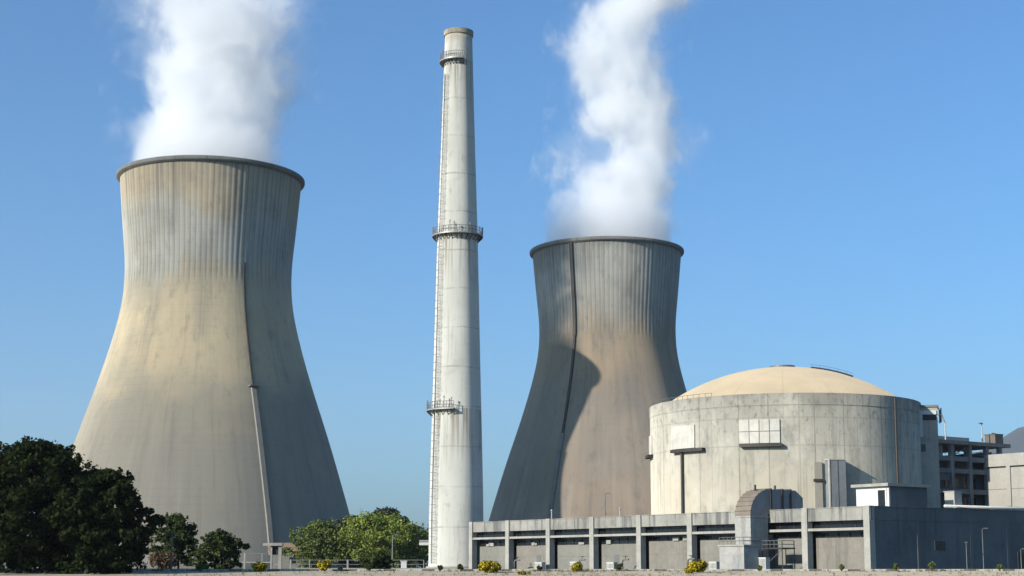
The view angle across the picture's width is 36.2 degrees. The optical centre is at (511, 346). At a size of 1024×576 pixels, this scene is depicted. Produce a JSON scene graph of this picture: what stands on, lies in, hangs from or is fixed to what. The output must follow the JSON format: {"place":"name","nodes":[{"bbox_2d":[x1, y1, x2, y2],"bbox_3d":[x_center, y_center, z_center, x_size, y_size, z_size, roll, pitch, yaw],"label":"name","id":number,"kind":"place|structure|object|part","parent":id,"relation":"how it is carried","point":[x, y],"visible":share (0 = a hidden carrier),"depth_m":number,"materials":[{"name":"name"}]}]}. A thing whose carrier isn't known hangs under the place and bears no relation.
{"place":"outdoors","nodes":[
{"label":"outdoors","id":0,"kind":"place"},
{"bbox_2d":[0,567,1023,575],"bbox_3d":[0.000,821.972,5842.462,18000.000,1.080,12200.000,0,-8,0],"label":"ground","id":1,"kind":"structure","parent":0,"point":[551,573],"depth_m":129.91,"materials":[{"name":"soil"}]},
{"bbox_2d":[0,441,33,568],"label":"broadleaf tree","id":2,"kind":"object","parent":1,"relation":"on","point":[8,509],"visible":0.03,"depth_m":134.15,"materials":[{"name":"green plant"}]},
{"bbox_2d":[0,435,132,573],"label":"broadleaf tree","id":3,"kind":"object","parent":1,"relation":"on","point":[39,473],"visible":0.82,"depth_m":129.15,"materials":[{"name":"green plant"}]},
{"bbox_2d":[48,467,166,573],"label":"broadleaf tree","id":4,"kind":"object","parent":1,"relation":"on","point":[108,493],"visible":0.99,"depth_m":127.94,"materials":[{"name":"green plant"}]},
{"bbox_2d":[147,551,179,568],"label":"dry bush","id":5,"kind":"object","parent":1,"relation":"on","point":[158,560],"visible":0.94,"depth_m":150.11,"materials":[{"name":"brown plant"}]},
{"bbox_2d":[148,512,198,568],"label":"broadleaf tree","id":6,"kind":"object","parent":1,"relation":"on","point":[183,537],"visible":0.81,"depth_m":169.95,"materials":[{"name":"green plant"}]},
{"bbox_2d":[195,563,208,568],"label":"bush","id":7,"kind":"object","parent":1,"relation":"on","point":[202,566],"visible":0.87,"depth_m":140.37,"materials":[{"name":"green plant"}]},
{"bbox_2d":[41,155,363,567],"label":"cooling tower","id":8,"kind":"structure","parent":1,"relation":"on","point":[203,413],"depth_m":504.33,"materials":[{"name":"beige concrete"}]},
{"bbox_2d":[188,528,250,568],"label":"broadleaf tree","id":9,"kind":"object","parent":1,"relation":"on","point":[220,544],"visible":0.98,"depth_m":167.71,"materials":[{"name":"green plant"}]},
{"bbox_2d":[243,553,269,568],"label":"fence","id":10,"kind":"object","parent":1,"relation":"on","point":[244,565],"visible":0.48,"depth_m":197.17,"materials":[{"name":"metal"}]},
{"bbox_2d":[251,562,266,571],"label":"flowering bush","id":11,"kind":"object","parent":1,"relation":"on","point":[259,566],"visible":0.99,"depth_m":134.35,"materials":[{"name":"yellow plant"}]},
{"bbox_2d":[263,543,283,568],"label":"gateway frame","id":12,"kind":"object","parent":1,"relation":"on","point":[276,548],"visible":0.86,"depth_m":194.03,"materials":[{"name":"concrete"}]},
{"bbox_2d":[267,543,321,568],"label":"house","id":13,"kind":"structure","parent":1,"relation":"on","point":[286,562],"depth_m":326.99,"materials":[{"name":"paint"}]},
{"bbox_2d":[289,557,295,562],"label":"window","id":14,"kind":"structure","parent":13,"relation":"in","point":[290,558],"depth_m":326.93,"materials":[{"name":"black glass"}]},
{"bbox_2d":[282,518,357,567],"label":"broadleaf tree","id":15,"kind":"object","parent":1,"relation":"on","point":[318,538],"visible":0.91,"depth_m":320.97,"materials":[{"name":"green plant"}]},
{"bbox_2d":[316,559,331,570],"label":"flowering bush","id":16,"kind":"object","parent":1,"relation":"on","point":[324,565],"visible":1,"depth_m":136.42,"materials":[{"name":"yellow plant"}]},
{"bbox_2d":[336,515,360,567],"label":"broadleaf tree","id":17,"kind":"object","parent":1,"relation":"on","point":[341,522],"visible":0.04,"depth_m":396.56,"materials":[{"name":"green plant"}]},
{"bbox_2d":[290,560,423,568],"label":"fence","id":18,"kind":"object","parent":1,"relation":"on","point":[309,564],"visible":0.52,"depth_m":203.02,"materials":[{"name":"metal"}]},
{"bbox_2d":[364,563,373,570],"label":"shrub","id":19,"kind":"object","parent":1,"relation":"on","point":[368,566],"visible":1,"depth_m":136.77,"materials":[{"name":"green plant"}]},
{"bbox_2d":[319,508,428,567],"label":"broadleaf tree","id":20,"kind":"object","parent":1,"relation":"on","point":[377,532],"visible":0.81,"depth_m":322.83,"materials":[{"name":"green plant"}]},
{"bbox_2d":[359,551,393,568],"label":"bushy tree","id":21,"kind":"object","parent":1,"relation":"on","point":[377,559],"visible":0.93,"depth_m":147.96,"materials":[{"name":"green plant"}]},
{"bbox_2d":[296,568,468,568],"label":"wall","id":22,"kind":"structure","parent":1,"relation":"on","point":[391,568],"depth_m":164.37,"materials":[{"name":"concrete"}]},
{"bbox_2d":[357,506,409,533],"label":"broadleaf tree","id":23,"kind":"object","parent":1,"relation":"on","point":[388,510],"visible":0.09,"depth_m":402.69,"materials":[{"name":"green plant"}]},
{"bbox_2d":[392,534,397,567],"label":"lamp post","id":24,"kind":"object","parent":1,"relation":"on","point":[392,546],"visible":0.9,"depth_m":230.09,"materials":[{"name":"grey metal"}]},
{"bbox_2d":[400,561,406,567],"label":"meter box","id":25,"kind":"object","parent":1,"relation":"on","point":[403,564],"visible":0.82,"depth_m":193.83,"materials":[{"name":"white paint"}]},
{"bbox_2d":[391,521,428,567],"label":"broadleaf tree","id":26,"kind":"object","parent":1,"relation":"on","point":[418,529],"visible":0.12,"depth_m":338.52,"materials":[{"name":"green plant"}]},
{"bbox_2d":[419,540,428,544],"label":"pipe bridge","id":27,"kind":"structure","parent":1,"relation":"on","point":[423,542],"depth_m":318.77,"materials":[{"name":"white paint"}]},
{"bbox_2d":[426,27,482,567],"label":"chimney","id":28,"kind":"object","parent":1,"relation":"on","point":[456,489],"visible":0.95,"depth_m":299.83,"materials":[{"name":"paint"}]},
{"bbox_2d":[457,563,463,570],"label":"shrub","id":29,"kind":"object","parent":1,"relation":"on","point":[460,567],"visible":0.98,"depth_m":136.76,"materials":[{"name":"green plant"}]},
{"bbox_2d":[478,560,501,572],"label":"flowering bush","id":30,"kind":"object","parent":1,"relation":"on","point":[490,566],"visible":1,"depth_m":131.38,"materials":[{"name":"yellow plant"}]},
{"bbox_2d":[517,571,530,574],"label":"flowering bush","id":31,"kind":"object","parent":1,"relation":"on","point":[523,572],"visible":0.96,"depth_m":127.39,"materials":[{"name":"yellow plant"}]},
{"bbox_2d":[534,562,545,568],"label":"equipment cabinet","id":32,"kind":"object","parent":1,"relation":"on","point":[540,564],"visible":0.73,"depth_m":259.01,"materials":[{"name":"grey metal"}]},
{"bbox_2d":[570,562,582,571],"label":"flowering bush","id":33,"kind":"object","parent":1,"relation":"on","point":[577,567],"visible":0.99,"depth_m":135.32,"materials":[{"name":"yellow plant"}]},
{"bbox_2d":[489,236,686,520],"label":"cooling tower","id":34,"kind":"structure","parent":1,"relation":"on","point":[607,373],"depth_m":596.47,"materials":[{"name":"grey concrete"}]},
{"bbox_2d":[604,493,609,516],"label":"lamp post","id":35,"kind":"object","parent":1,"relation":"on","point":[604,505],"visible":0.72,"depth_m":333.46,"materials":[{"name":"grey metal"}]},
{"bbox_2d":[606,562,617,568],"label":"equipment cabinet","id":36,"kind":"object","parent":1,"relation":"on","point":[610,565],"visible":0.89,"depth_m":243.99,"materials":[{"name":"grey metal"}]},
{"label":"door","id":37,"kind":"part","parent":36,"relation":"part of","materials":[{"name":"white metal"}]},
{"bbox_2d":[615,563,622,570],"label":"shrub","id":38,"kind":"object","parent":1,"relation":"on","point":[619,566],"visible":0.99,"depth_m":136.81,"materials":[{"name":"green plant"}]},
{"bbox_2d":[684,567,694,573],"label":"flowering bush","id":39,"kind":"object","parent":1,"relation":"on","point":[689,570],"visible":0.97,"depth_m":129.49,"materials":[{"name":"yellow plant"}]},
{"bbox_2d":[687,555,694,565],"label":"valve pipe","id":40,"kind":"object","parent":1,"relation":"on","point":[691,558],"visible":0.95,"depth_m":230.66,"materials":[{"name":"grey metal"}]},
{"bbox_2d":[687,559,707,572],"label":"flowering bush","id":41,"kind":"object","parent":1,"relation":"on","point":[700,565],"visible":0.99,"depth_m":132.36,"materials":[{"name":"yellow plant"}]},
{"bbox_2d":[709,562,719,568],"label":"equipment cabinet","id":42,"kind":"object","parent":1,"relation":"on","point":[714,565],"visible":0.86,"depth_m":219.96,"materials":[{"name":"grey metal"}]},
{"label":"door","id":43,"kind":"part","parent":42,"relation":"part of","materials":[{"name":"white metal"}]},
{"bbox_2d":[718,537,758,568],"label":"fan house","id":44,"kind":"structure","parent":1,"relation":"on","point":[735,556],"depth_m":213.60,"materials":[{"name":"concrete"}]},
{"bbox_2d":[733,555,737,568],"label":"door","id":45,"kind":"structure","parent":44,"relation":"in","point":[735,557],"depth_m":213.52,"materials":[{"name":"metal"}]},
{"bbox_2d":[469,505,1023,568],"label":"service building","id":46,"kind":"structure","parent":1,"relation":"on","point":[869,537],"depth_m":220.91,"materials":[{"name":"concrete"}]},
{"bbox_2d":[478,531,504,540],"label":"clerestory window","id":47,"kind":"structure","parent":46,"relation":"in","point":[480,534],"depth_m":276.11,"materials":[{"name":"black glass"}]},
{"bbox_2d":[480,541,504,546],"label":"strip window","id":48,"kind":"structure","parent":46,"relation":"in","point":[482,543],"depth_m":276.38,"materials":[{"name":"black glass"}]},
{"bbox_2d":[515,530,545,539],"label":"clerestory window","id":49,"kind":"structure","parent":46,"relation":"in","point":[535,532],"depth_m":266.61,"materials":[{"name":"black glass"}]},
{"bbox_2d":[517,538,554,545],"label":"strip window","id":50,"kind":"structure","parent":46,"relation":"in","point":[519,542],"depth_m":267.75,"materials":[{"name":"black glass"}]},
{"bbox_2d":[556,529,588,538],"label":"clerestory window","id":51,"kind":"structure","parent":46,"relation":"in","point":[566,531],"depth_m":257.37,"materials":[{"name":"black glass"}]},
{"bbox_2d":[558,537,598,544],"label":"strip window","id":52,"kind":"structure","parent":46,"relation":"in","point":[560,541],"depth_m":258.25,"materials":[{"name":"black glass"}]},
{"bbox_2d":[600,527,635,537],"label":"clerestory window","id":53,"kind":"structure","parent":46,"relation":"in","point":[628,530],"depth_m":248.05,"materials":[{"name":"black glass"}]},
{"bbox_2d":[602,538,635,543],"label":"strip window","id":54,"kind":"structure","parent":46,"relation":"in","point":[614,540],"depth_m":248.17,"materials":[{"name":"black glass"}]},
{"bbox_2d":[647,526,686,536],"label":"clerestory window","id":55,"kind":"structure","parent":46,"relation":"in","point":[661,529],"depth_m":238.96,"materials":[{"name":"black glass"}]},
{"bbox_2d":[650,536,683,540],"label":"strip window","id":56,"kind":"structure","parent":46,"relation":"in","point":[681,537],"depth_m":239.98,"materials":[{"name":"black glass"}]},
{"bbox_2d":[698,524,734,535],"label":"clerestory window","id":57,"kind":"structure","parent":46,"relation":"in","point":[724,527],"depth_m":230.00,"materials":[{"name":"black glass"}]},
{"bbox_2d":[701,535,734,539],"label":"strip window","id":58,"kind":"structure","parent":46,"relation":"in","point":[702,537],"depth_m":230.36,"materials":[{"name":"black glass"}]},
{"bbox_2d":[768,522,801,533],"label":"clerestory window","id":59,"kind":"structure","parent":46,"relation":"in","point":[787,525],"depth_m":218.80,"materials":[{"name":"black glass"}]},
{"bbox_2d":[768,534,801,538],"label":"strip window","id":60,"kind":"structure","parent":46,"relation":"in","point":[770,536],"depth_m":219.39,"materials":[{"name":"black glass"}]},
{"bbox_2d":[814,520,863,532],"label":"clerestory window","id":61,"kind":"structure","parent":46,"relation":"in","point":[850,523],"depth_m":210.72,"materials":[{"name":"black glass"}]},
{"bbox_2d":[817,532,863,537],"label":"strip window","id":62,"kind":"structure","parent":46,"relation":"in","point":[850,534],"depth_m":211.03,"materials":[{"name":"black glass"}]},
{"bbox_2d":[851,483,930,506],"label":"rooftop cabin","id":63,"kind":"object","parent":46,"relation":"on","point":[895,494],"visible":0.72,"depth_m":213.54,"materials":[{"name":"white paint"}]},
{"bbox_2d":[876,488,886,505],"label":"door","id":64,"kind":"structure","parent":63,"relation":"in","point":[881,494],"depth_m":212.27,"materials":[{"name":"white metal"}]},
{"bbox_2d":[934,540,945,549],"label":"window","id":65,"kind":"structure","parent":46,"relation":"in","point":[938,545],"depth_m":212.27,"materials":[{"name":"black glass"}]},
{"bbox_2d":[943,491,962,508],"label":"rooftop unit","id":66,"kind":"object","parent":46,"relation":"on","point":[953,497],"visible":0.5,"depth_m":218.93,"materials":[{"name":"metal"}]},
{"bbox_2d":[944,505,1023,509],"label":"roof pipe","id":67,"kind":"object","parent":46,"relation":"on","point":[983,507],"visible":0.63,"depth_m":220.93,"materials":[{"name":"white metal"}]},
{"bbox_2d":[1017,552,1023,568],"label":"door","id":68,"kind":"structure","parent":46,"relation":"in","point":[1020,556],"depth_m":222.03,"materials":[{"name":"grey metal"}]},
{"bbox_2d":[758,557,769,568],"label":"equipment cabinet","id":69,"kind":"object","parent":1,"relation":"on","point":[764,562],"visible":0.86,"depth_m":212.98,"materials":[{"name":"grey metal"}]},
{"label":"door","id":70,"kind":"part","parent":69,"relation":"part of","materials":[{"name":"white metal"}]},
{"bbox_2d":[734,485,802,560],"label":"exhaust duct","id":71,"kind":"object","parent":1,"relation":"on","point":[754,507],"visible":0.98,"depth_m":219.19,"materials":[{"name":"grey metal"}]},
{"bbox_2d":[761,540,794,568],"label":"access platform","id":72,"kind":"structure","parent":1,"relation":"on","point":[774,548],"depth_m":214.26,"materials":[{"name":"metal"}]},
{"bbox_2d":[645,364,941,514],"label":"reactor building","id":73,"kind":"structure","parent":1,"relation":"on","point":[815,437],"depth_m":251.36,"materials":[{"name":"concrete"}]},
{"bbox_2d":[893,563,899,570],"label":"shrub","id":74,"kind":"object","parent":1,"relation":"on","point":[896,566],"visible":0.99,"depth_m":136.76,"materials":[{"name":"green plant"}]},
{"bbox_2d":[928,561,935,570],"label":"shrub","id":75,"kind":"object","parent":1,"relation":"on","point":[932,564],"visible":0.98,"depth_m":136.77,"materials":[{"name":"green plant"}]},
{"bbox_2d":[938,436,1010,508],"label":"process building","id":76,"kind":"structure","parent":1,"relation":"on","point":[966,472],"depth_m":306.83,"materials":[{"name":"concrete"}]},
{"bbox_2d":[938,409,946,439],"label":"lamp mast","id":77,"kind":"object","parent":76,"relation":"on","point":[944,426],"visible":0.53,"depth_m":304.51,"materials":[{"name":"metal"}]},
{"bbox_2d":[945,479,958,488],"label":"window","id":78,"kind":"structure","parent":76,"relation":"in","point":[956,480],"depth_m":305.26,"materials":[{"name":"black glass"}]},
{"bbox_2d":[963,478,975,489],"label":"window","id":79,"kind":"structure","parent":76,"relation":"in","point":[964,479],"depth_m":308.25,"materials":[{"name":"black glass"}]},
{"bbox_2d":[964,498,975,508],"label":"window","id":80,"kind":"structure","parent":76,"relation":"in","point":[965,499],"depth_m":307.80,"materials":[{"name":"black glass"}]},
{"bbox_2d":[978,423,982,441],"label":"lamp mast","id":81,"kind":"object","parent":76,"relation":"on","point":[981,431],"visible":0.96,"depth_m":310.95,"materials":[{"name":"metal"}]},
{"bbox_2d":[984,433,1003,443],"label":"roof tank","id":82,"kind":"object","parent":76,"relation":"on","point":[993,438],"visible":0.97,"depth_m":312.03,"materials":[{"name":"concrete"}]},
{"bbox_2d":[982,528,987,568],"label":"lamp post","id":83,"kind":"object","parent":1,"relation":"on","point":[982,547],"visible":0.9,"depth_m":184.52,"materials":[{"name":"grey metal"}]},
{"bbox_2d":[996,564,1003,570],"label":"shrub","id":84,"kind":"object","parent":1,"relation":"on","point":[999,566],"visible":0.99,"depth_m":136.80,"materials":[{"name":"green plant"}]},
{"bbox_2d":[985,452,1023,510],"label":"pale hall","id":85,"kind":"structure","parent":1,"relation":"on","point":[1006,480],"depth_m":304.68,"materials":[{"name":"concrete"}]},
{"bbox_2d":[0,0,1023,566],"label":"sky","id":86,"kind":"structure","parent":0,"point":[839,184],"materials":[{"name":"blue"}]},
{"bbox_2d":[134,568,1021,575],"bbox_3d":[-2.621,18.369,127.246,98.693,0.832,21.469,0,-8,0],"label":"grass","id":87,"kind":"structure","parent":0,"point":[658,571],"depth_m":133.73,"materials":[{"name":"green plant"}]},
{"bbox_2d":[980,427,1023,454],"bbox_3d":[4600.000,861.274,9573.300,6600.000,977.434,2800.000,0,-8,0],"label":"hills","id":88,"kind":"structure","parent":0,"point":[1015,439],"depth_m":9481.78,"materials":[{"name":"blue"}]},
{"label":"road","id":89,"kind":"structure","parent":0,"visible":0},
{"bbox_2d":[170,531,173,568],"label":"lamp post","id":90,"kind":"object","parent":89,"relation":"on","point":[172,532],"visible":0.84,"depth_m":139.76,"materials":[{"name":"grey metal"}]},
{"bbox_2d":[0,569,1023,570],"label":"kerb","id":91,"kind":"structure","parent":89,"relation":"on","point":[566,569],"depth_m":137.82,"materials":[{"name":"paint"}]}
]}

